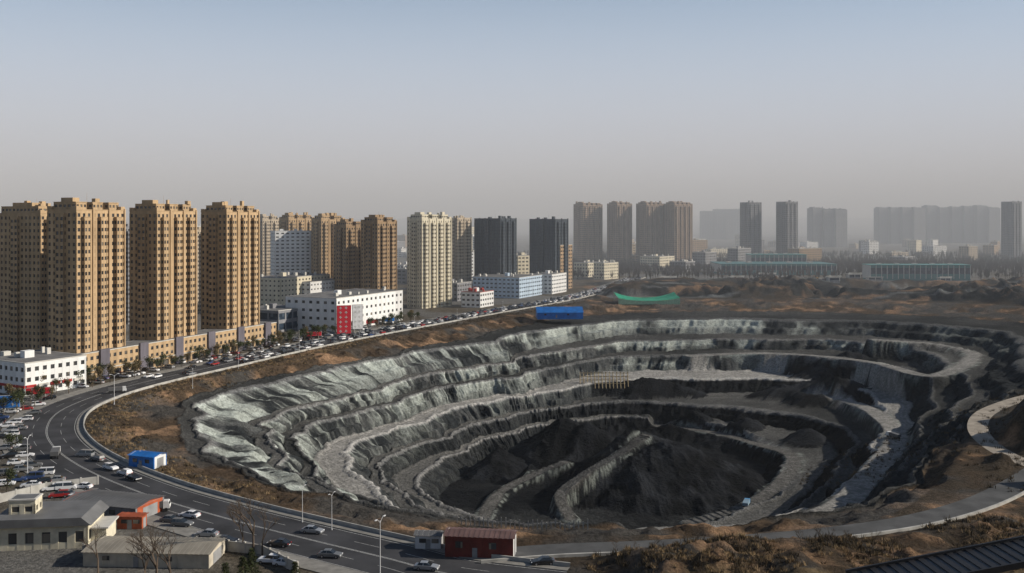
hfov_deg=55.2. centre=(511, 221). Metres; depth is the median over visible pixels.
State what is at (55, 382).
street tree
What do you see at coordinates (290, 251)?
white office tower
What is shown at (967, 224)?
apartment tower
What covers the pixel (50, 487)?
parked car
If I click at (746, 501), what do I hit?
dump truck
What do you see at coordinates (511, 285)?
building
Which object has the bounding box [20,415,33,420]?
parked car
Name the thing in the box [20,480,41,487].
parked car
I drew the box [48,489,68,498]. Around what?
parked car
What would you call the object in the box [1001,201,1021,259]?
office tower
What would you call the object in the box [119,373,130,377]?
parked car
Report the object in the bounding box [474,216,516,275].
slate office tower
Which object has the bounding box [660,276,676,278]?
site shed
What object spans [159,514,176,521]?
parked car
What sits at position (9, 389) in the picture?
street tree
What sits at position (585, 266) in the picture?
building
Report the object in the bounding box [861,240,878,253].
city building
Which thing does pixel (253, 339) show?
street tree
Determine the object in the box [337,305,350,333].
billboard
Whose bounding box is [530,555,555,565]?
parked car
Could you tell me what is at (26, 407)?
parked car
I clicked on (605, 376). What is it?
timber trestle
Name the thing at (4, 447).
parked car
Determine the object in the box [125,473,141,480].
parked car
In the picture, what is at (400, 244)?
city building
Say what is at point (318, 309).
shopping mall
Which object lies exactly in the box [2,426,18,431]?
parked car
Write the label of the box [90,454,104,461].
parked car
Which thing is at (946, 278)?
site shed
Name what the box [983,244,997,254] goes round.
city building
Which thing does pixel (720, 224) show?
office building
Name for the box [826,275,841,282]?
site shed
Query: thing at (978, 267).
distant woodland
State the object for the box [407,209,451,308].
white apartment tower
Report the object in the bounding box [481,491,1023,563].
parapet wall
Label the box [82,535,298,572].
courtyard wall
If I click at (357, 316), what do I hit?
billboard
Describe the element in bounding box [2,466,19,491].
street tree
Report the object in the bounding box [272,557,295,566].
parked car
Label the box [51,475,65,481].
parked car
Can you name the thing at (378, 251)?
apartment tower
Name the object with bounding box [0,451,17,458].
parked car
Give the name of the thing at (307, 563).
pavement
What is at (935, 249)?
city building
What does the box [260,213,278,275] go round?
apartment tower
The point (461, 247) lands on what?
apartment tower
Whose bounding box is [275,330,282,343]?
street tree
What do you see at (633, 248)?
city building
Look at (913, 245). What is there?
city building
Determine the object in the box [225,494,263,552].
bare tree
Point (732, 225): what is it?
office building
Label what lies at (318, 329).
street tree
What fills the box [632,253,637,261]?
city building
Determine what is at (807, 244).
city building
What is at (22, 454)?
parked car
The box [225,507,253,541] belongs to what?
bare tree
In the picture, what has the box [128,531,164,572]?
bare tree
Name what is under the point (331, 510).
street lamp
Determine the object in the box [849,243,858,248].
city building
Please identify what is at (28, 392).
street tree
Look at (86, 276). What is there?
apartment tower
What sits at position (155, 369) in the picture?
parked car
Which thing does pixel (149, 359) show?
street tree
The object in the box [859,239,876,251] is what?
city building
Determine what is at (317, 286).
building
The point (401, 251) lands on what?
city building
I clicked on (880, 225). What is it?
apartment tower
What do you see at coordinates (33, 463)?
parked car
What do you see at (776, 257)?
building
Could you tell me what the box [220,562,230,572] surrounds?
pine tree
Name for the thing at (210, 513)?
road centre line
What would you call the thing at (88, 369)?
street tree
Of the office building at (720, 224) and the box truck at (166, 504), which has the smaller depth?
the box truck at (166, 504)
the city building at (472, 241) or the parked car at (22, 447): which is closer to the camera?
the parked car at (22, 447)
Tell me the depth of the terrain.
449.04 m
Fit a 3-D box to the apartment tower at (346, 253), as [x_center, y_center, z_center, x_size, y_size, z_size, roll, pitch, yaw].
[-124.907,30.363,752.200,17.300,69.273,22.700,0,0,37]
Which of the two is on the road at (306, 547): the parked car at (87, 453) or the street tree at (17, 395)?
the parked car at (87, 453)
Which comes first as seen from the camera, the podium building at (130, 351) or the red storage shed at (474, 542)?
the red storage shed at (474, 542)
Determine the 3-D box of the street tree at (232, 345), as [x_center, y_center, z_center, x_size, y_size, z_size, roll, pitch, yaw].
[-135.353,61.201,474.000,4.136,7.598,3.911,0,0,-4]
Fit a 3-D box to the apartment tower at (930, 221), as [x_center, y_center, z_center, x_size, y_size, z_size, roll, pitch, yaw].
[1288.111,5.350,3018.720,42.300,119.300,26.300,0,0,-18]
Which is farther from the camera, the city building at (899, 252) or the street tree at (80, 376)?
the city building at (899, 252)
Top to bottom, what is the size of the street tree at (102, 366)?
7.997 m
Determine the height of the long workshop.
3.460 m
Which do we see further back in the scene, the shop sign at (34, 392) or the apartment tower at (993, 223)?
the apartment tower at (993, 223)
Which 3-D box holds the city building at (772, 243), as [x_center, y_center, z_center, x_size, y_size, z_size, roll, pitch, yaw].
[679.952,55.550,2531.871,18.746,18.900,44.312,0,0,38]
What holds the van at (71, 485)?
on the terrain
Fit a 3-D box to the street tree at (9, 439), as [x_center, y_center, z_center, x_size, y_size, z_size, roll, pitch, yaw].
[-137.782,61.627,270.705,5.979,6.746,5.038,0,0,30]
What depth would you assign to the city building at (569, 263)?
952.65 m
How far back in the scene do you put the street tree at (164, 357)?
433.08 m
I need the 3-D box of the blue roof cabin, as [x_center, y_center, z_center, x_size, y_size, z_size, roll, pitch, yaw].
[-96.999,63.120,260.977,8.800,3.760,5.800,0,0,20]
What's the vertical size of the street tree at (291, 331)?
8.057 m
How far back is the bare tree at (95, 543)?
180.22 m
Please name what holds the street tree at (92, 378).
on the terrain
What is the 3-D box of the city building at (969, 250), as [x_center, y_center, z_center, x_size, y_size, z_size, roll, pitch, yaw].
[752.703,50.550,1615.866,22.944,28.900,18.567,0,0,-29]
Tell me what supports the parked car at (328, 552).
on the road at (306, 547)
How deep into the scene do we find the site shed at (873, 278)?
1084.35 m
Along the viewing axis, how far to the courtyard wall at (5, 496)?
234.67 m
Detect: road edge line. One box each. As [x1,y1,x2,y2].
[17,301,540,572]
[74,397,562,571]
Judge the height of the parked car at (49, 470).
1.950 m
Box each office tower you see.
[270,229,310,274]
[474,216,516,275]
[529,216,567,288]
[740,201,761,253]
[776,200,797,253]
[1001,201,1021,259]
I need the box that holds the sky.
[0,0,1023,218]
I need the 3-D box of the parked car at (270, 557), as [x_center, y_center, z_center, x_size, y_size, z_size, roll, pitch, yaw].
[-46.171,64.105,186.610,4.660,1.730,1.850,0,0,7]
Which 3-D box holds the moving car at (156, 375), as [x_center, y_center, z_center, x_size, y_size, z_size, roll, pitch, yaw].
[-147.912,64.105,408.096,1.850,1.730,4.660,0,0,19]
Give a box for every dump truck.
[742,498,749,506]
[886,431,900,438]
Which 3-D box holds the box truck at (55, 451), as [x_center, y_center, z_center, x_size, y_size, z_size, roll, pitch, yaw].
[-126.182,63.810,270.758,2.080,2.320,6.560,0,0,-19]
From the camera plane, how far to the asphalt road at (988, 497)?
208.91 m
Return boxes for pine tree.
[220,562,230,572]
[236,555,250,572]
[244,548,261,572]
[290,561,299,572]
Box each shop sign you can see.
[26,386,50,398]
[308,331,321,335]
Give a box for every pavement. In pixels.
[0,277,626,572]
[76,279,638,570]
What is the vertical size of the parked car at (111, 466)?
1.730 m
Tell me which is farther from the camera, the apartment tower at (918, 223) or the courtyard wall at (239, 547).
the apartment tower at (918, 223)
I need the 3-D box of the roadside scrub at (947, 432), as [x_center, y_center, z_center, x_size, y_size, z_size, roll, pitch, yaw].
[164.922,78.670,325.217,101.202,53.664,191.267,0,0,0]
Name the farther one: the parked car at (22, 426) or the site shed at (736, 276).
the site shed at (736, 276)
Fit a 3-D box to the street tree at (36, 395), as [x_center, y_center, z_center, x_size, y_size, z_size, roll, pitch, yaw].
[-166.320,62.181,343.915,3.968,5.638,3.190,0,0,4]
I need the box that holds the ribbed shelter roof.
[845,535,1023,572]
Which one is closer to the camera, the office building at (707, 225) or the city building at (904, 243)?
the city building at (904, 243)
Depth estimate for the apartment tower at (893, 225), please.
2905.38 m
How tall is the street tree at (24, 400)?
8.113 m
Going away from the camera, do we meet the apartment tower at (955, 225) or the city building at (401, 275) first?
the city building at (401, 275)
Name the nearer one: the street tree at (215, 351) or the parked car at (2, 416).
the parked car at (2, 416)
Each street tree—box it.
[0,396,10,414]
[2,433,24,449]
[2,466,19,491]
[4,383,18,394]
[8,389,26,413]
[15,388,27,410]
[24,389,32,403]
[31,385,42,393]
[32,391,42,406]
[37,387,47,397]
[47,386,55,399]
[52,377,61,392]
[62,377,71,393]
[75,370,84,387]
[86,365,94,384]
[87,373,96,386]
[93,363,107,375]
[93,366,103,383]
[106,363,117,382]
[122,362,129,372]
[131,361,138,377]
[133,358,143,375]
[144,355,153,371]
[153,358,163,367]
[158,352,168,368]
[168,354,176,360]
[175,355,184,362]
[193,345,205,357]
[211,343,220,353]
[212,349,218,359]
[220,344,227,353]
[228,341,236,355]
[236,341,243,350]
[250,335,257,347]
[254,339,262,349]
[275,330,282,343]
[287,329,295,340]
[314,326,321,338]
[321,324,327,333]
[381,315,387,325]
[407,312,414,321]
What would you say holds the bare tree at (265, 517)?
on the terrain
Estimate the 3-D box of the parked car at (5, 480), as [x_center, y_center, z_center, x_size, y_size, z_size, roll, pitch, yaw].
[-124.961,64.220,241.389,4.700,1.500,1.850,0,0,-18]
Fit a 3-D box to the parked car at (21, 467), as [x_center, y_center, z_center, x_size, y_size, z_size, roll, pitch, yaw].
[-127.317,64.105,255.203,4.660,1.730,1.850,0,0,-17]
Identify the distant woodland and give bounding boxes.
[517,249,1023,278]
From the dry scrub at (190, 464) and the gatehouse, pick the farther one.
the dry scrub at (190, 464)
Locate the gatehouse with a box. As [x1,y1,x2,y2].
[0,493,118,550]
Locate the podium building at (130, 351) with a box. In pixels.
[75,321,276,378]
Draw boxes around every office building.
[700,211,714,239]
[713,208,739,239]
[726,213,739,239]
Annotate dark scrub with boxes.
[87,279,639,498]
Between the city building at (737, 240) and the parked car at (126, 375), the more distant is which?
the city building at (737, 240)
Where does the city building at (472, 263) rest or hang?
on the terrain
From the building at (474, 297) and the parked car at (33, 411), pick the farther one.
the building at (474, 297)
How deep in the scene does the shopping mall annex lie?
581.07 m
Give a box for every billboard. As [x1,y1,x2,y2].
[0,395,19,413]
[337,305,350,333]
[352,304,362,332]
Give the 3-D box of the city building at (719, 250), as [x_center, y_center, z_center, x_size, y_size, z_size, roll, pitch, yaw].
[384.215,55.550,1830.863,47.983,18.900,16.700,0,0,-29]
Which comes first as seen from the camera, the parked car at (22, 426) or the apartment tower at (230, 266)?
the parked car at (22, 426)
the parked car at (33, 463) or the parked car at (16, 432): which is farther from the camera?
the parked car at (16, 432)
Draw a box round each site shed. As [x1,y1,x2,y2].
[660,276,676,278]
[728,275,744,277]
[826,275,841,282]
[846,272,861,278]
[865,276,882,280]
[936,276,951,280]
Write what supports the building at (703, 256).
on the terrain
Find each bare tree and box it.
[79,523,105,572]
[126,523,170,572]
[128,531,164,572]
[148,530,177,572]
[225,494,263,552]
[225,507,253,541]
[255,505,279,555]
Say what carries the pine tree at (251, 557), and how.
on the terrain
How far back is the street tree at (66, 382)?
369.93 m
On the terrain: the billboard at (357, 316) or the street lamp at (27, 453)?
the street lamp at (27, 453)
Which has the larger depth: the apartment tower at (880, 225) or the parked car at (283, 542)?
the apartment tower at (880, 225)
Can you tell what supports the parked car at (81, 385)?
on the terrain
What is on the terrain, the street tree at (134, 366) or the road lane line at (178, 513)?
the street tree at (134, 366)
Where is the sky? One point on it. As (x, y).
(355, 109)
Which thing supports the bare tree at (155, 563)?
on the terrain
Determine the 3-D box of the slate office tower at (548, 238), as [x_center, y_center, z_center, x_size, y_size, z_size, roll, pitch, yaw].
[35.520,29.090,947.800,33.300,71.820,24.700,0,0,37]
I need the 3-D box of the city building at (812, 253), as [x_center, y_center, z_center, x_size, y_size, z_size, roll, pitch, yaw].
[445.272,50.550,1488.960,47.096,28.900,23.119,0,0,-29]
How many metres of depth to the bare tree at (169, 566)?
170.51 m
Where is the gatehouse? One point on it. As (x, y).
(32, 521)
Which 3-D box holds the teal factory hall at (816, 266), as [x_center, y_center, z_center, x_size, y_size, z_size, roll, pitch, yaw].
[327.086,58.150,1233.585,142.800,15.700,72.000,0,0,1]
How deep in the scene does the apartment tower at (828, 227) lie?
2504.79 m
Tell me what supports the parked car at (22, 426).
on the road at (306, 547)
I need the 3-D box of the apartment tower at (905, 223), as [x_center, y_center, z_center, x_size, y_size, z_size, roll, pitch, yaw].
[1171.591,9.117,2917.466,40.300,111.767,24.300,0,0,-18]
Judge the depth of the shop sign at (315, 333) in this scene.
543.41 m
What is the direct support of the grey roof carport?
on the terrain
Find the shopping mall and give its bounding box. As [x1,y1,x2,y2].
[285,286,402,331]
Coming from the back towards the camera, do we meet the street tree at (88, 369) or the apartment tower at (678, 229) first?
the apartment tower at (678, 229)
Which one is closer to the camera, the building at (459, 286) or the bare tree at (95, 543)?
the bare tree at (95, 543)
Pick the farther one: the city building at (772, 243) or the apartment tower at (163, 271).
the city building at (772, 243)
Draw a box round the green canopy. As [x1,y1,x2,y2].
[614,292,679,304]
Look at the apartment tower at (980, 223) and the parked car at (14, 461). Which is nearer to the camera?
the parked car at (14, 461)
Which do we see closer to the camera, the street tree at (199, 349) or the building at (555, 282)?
the street tree at (199, 349)
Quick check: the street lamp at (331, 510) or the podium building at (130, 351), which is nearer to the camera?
the street lamp at (331, 510)
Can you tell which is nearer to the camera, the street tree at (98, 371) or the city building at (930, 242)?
the street tree at (98, 371)
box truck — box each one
[50,446,60,458]
[108,386,126,393]
[159,499,170,511]
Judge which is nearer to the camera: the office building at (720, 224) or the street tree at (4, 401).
the street tree at (4, 401)
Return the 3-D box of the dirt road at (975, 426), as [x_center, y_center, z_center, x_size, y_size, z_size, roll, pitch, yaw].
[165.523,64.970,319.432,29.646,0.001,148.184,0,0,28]
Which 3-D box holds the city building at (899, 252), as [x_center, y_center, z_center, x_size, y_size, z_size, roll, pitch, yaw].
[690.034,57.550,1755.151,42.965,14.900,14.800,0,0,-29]
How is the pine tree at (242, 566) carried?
on the terrain
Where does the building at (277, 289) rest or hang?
on the terrain
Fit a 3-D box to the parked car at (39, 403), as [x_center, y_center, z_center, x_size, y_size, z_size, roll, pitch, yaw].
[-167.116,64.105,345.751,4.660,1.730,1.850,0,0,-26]
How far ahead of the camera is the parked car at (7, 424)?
309.18 m
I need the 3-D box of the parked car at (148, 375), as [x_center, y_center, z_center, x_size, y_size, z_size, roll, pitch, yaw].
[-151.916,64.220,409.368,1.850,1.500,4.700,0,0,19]
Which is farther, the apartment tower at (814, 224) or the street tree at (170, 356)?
the apartment tower at (814, 224)
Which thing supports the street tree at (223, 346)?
on the terrain
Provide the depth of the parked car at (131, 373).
411.46 m
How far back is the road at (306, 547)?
222.03 m
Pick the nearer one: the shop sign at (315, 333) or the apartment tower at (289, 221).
the shop sign at (315, 333)
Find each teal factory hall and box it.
[710,262,836,274]
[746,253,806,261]
[862,263,970,280]
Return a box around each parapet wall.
[83,277,645,566]
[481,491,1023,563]
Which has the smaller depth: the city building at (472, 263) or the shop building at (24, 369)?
the shop building at (24, 369)
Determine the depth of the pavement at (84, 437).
220.84 m
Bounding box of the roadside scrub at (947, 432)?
[785,387,1023,491]
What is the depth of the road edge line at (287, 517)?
214.88 m
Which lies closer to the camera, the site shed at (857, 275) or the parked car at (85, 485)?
the parked car at (85, 485)
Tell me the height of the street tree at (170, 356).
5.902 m
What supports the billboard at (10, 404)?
on the terrain
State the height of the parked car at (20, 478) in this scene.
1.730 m
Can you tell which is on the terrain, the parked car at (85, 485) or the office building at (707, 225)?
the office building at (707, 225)
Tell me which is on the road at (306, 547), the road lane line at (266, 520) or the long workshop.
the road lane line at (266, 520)
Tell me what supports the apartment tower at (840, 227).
on the terrain
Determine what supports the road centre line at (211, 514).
on the road at (306, 547)
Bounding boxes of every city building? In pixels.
[397,234,406,246]
[397,241,404,247]
[397,247,406,256]
[397,262,406,268]
[397,267,406,283]
[472,234,473,249]
[472,250,473,278]
[517,252,528,273]
[560,244,571,288]
[632,244,635,254]
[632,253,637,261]
[693,238,706,251]
[705,247,727,256]
[735,234,739,246]
[768,240,775,246]
[788,246,821,261]
[800,241,817,247]
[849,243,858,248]
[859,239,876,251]
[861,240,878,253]
[886,251,908,255]
[889,255,914,261]
[902,239,909,246]
[907,238,921,251]
[922,244,946,255]
[925,239,937,245]
[959,245,977,260]
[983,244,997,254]
[990,240,999,248]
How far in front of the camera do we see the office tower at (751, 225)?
1526.13 m
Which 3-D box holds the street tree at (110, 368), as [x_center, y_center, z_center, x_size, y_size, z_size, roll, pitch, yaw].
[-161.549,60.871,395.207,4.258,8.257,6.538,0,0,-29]
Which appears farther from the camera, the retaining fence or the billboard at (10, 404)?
the billboard at (10, 404)
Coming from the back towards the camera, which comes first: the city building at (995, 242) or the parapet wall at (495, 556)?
the city building at (995, 242)
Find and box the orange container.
[116,512,148,528]
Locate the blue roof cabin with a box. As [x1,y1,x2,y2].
[128,450,166,468]
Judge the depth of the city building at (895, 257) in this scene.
1518.42 m
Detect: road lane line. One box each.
[32,351,402,572]
[60,305,534,570]
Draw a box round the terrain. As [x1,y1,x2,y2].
[0,215,1023,572]
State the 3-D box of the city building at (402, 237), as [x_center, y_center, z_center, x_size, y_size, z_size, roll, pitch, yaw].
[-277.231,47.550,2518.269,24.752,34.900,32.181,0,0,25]
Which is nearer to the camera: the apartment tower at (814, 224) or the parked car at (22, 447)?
the parked car at (22, 447)
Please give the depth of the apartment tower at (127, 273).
621.58 m
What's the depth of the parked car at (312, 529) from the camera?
204.02 m
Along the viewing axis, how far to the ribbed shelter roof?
48.37 m
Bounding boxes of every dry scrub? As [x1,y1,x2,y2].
[86,336,393,499]
[587,514,1023,572]
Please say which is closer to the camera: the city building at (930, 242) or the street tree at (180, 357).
the street tree at (180, 357)
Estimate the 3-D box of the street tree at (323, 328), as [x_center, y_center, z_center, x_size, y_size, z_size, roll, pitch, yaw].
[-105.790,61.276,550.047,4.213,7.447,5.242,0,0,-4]
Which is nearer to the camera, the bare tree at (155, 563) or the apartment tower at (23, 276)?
the bare tree at (155, 563)
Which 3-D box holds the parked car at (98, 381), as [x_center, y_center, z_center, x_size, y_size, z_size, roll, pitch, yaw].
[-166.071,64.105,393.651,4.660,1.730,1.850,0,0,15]
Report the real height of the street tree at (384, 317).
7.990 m
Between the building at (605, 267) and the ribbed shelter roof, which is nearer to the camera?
the ribbed shelter roof
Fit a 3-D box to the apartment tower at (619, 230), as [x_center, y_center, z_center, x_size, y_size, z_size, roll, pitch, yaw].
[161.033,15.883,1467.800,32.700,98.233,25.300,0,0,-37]
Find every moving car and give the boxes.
[152,373,161,377]
[210,361,218,365]
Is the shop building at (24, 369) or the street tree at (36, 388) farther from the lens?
the shop building at (24, 369)
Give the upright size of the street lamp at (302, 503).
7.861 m
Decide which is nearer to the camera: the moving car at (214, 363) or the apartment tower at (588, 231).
the moving car at (214, 363)
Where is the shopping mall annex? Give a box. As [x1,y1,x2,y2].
[260,303,297,331]
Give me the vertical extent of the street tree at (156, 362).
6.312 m
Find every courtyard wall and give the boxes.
[0,475,98,502]
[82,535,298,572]
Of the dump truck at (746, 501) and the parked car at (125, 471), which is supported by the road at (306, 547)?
the parked car at (125, 471)
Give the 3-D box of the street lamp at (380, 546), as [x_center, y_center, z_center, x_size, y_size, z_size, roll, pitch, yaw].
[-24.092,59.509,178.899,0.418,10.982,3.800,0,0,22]
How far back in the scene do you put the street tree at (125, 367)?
410.07 m
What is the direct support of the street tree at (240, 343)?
on the terrain
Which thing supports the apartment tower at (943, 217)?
on the terrain
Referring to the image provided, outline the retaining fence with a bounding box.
[457,515,587,530]
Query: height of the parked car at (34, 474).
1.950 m
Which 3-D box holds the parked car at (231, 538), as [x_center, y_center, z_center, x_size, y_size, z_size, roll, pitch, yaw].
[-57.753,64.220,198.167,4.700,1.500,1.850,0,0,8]
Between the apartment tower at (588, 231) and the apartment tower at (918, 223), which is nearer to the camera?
the apartment tower at (588, 231)
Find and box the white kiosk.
[413,530,443,548]
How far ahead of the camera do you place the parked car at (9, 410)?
332.13 m
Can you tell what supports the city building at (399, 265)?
on the terrain
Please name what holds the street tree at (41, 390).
on the terrain
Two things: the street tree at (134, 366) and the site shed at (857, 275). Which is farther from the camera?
the site shed at (857, 275)
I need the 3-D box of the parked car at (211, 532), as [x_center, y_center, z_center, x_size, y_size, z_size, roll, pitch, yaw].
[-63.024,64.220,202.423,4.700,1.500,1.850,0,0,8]
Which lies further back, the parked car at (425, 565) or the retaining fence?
the retaining fence
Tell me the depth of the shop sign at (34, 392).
359.40 m
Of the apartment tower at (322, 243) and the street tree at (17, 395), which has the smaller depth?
the street tree at (17, 395)
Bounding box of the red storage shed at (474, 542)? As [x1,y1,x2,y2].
[443,527,517,557]
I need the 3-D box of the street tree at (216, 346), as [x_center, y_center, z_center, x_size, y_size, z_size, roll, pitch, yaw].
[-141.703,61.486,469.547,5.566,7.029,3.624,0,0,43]
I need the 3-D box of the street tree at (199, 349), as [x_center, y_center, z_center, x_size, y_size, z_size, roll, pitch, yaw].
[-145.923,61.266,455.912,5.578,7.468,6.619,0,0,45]
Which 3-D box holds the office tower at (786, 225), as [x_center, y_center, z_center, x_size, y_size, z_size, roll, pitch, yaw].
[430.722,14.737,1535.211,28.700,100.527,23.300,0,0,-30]
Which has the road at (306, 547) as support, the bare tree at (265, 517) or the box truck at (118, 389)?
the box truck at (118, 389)
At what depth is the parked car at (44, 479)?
242.14 m
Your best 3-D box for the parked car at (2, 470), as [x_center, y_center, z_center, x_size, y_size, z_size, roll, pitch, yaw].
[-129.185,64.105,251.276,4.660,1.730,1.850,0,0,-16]
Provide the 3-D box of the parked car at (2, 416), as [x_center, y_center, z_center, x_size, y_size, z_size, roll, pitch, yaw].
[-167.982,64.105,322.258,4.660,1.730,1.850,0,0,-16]
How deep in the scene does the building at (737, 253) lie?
1407.14 m
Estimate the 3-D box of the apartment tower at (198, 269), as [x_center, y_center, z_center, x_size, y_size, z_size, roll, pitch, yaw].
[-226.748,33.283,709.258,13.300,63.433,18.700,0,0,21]
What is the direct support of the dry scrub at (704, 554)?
on the terrain
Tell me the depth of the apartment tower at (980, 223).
3006.03 m
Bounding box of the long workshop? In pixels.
[81,536,226,568]
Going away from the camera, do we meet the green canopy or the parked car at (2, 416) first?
the parked car at (2, 416)
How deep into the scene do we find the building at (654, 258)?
1310.21 m
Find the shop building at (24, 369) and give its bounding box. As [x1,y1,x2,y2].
[0,346,86,395]
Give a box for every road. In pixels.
[16,278,640,572]
[515,468,1023,556]
[967,395,1023,465]
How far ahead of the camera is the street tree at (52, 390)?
356.49 m
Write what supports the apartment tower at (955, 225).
on the terrain
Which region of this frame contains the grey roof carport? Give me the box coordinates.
[61,489,163,520]
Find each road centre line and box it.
[46,339,440,572]
[47,349,444,572]
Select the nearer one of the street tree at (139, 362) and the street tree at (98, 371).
the street tree at (98, 371)
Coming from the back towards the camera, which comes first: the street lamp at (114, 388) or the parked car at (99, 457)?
the street lamp at (114, 388)
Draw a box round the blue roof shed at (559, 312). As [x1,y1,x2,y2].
[535,307,583,318]
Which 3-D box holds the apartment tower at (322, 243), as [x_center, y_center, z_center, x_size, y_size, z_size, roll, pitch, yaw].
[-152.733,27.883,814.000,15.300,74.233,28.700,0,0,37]
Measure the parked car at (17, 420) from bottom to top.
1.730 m
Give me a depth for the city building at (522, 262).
993.61 m
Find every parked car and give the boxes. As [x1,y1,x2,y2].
[0,414,9,419]
[0,422,14,427]
[0,444,11,449]
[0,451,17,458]
[0,468,18,475]
[0,479,15,485]
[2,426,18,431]
[4,408,18,413]
[4,430,19,435]
[7,418,21,423]
[7,458,26,465]
[10,474,26,481]
[13,444,30,450]
[13,464,33,470]
[15,451,34,457]
[18,424,27,429]
[20,405,32,410]
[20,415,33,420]
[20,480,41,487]
[24,460,42,466]
[24,471,44,480]
[26,409,41,414]
[31,401,45,405]
[37,466,54,474]
[37,476,51,482]
[41,483,57,491]
[42,394,56,399]
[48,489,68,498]
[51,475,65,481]
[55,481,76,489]
[75,449,94,457]
[76,383,88,387]
[76,482,92,489]
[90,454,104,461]
[93,379,104,383]
[102,462,118,470]
[117,468,132,476]
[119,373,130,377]
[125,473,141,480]
[126,371,135,376]
[143,373,153,377]
[149,367,159,371]
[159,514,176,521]
[170,517,193,526]
[178,509,200,518]
[194,528,218,536]
[217,535,238,541]
[256,553,278,563]
[267,537,291,547]
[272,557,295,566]
[300,525,324,534]
[317,548,342,558]
[413,560,439,571]
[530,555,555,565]
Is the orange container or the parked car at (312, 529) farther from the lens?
the orange container
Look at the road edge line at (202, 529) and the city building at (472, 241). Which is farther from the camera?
the city building at (472, 241)
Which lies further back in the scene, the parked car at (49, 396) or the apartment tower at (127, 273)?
the apartment tower at (127, 273)
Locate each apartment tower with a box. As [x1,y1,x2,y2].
[0,201,50,352]
[47,197,125,352]
[126,223,128,323]
[129,198,196,340]
[197,227,200,312]
[201,198,259,329]
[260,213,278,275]
[279,212,313,230]
[311,213,344,277]
[333,218,360,289]
[361,215,396,289]
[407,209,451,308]
[452,215,471,280]
[573,201,602,260]
[607,201,631,261]
[636,201,663,259]
[664,201,692,260]
[807,207,822,246]
[822,208,833,246]
[831,208,846,246]
[874,207,887,243]
[888,207,899,243]
[900,207,911,243]
[912,207,924,243]
[921,205,938,239]
[937,207,949,242]
[949,206,961,242]
[960,205,973,242]
[974,205,987,242]
[987,207,999,242]
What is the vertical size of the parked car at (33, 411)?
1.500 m
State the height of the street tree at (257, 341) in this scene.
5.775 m
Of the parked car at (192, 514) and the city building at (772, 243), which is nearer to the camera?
the parked car at (192, 514)
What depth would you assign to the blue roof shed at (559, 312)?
664.56 m
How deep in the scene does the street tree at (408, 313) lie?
631.87 m
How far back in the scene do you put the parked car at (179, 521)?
208.52 m
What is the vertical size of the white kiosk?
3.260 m
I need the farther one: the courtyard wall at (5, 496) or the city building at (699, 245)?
the city building at (699, 245)
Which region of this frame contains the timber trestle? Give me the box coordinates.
[579,371,628,387]
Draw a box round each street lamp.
[24,435,30,473]
[109,373,119,403]
[298,484,305,521]
[328,491,335,529]
[374,515,385,572]
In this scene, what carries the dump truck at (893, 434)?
on the terrain
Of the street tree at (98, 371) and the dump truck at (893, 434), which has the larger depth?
the dump truck at (893, 434)

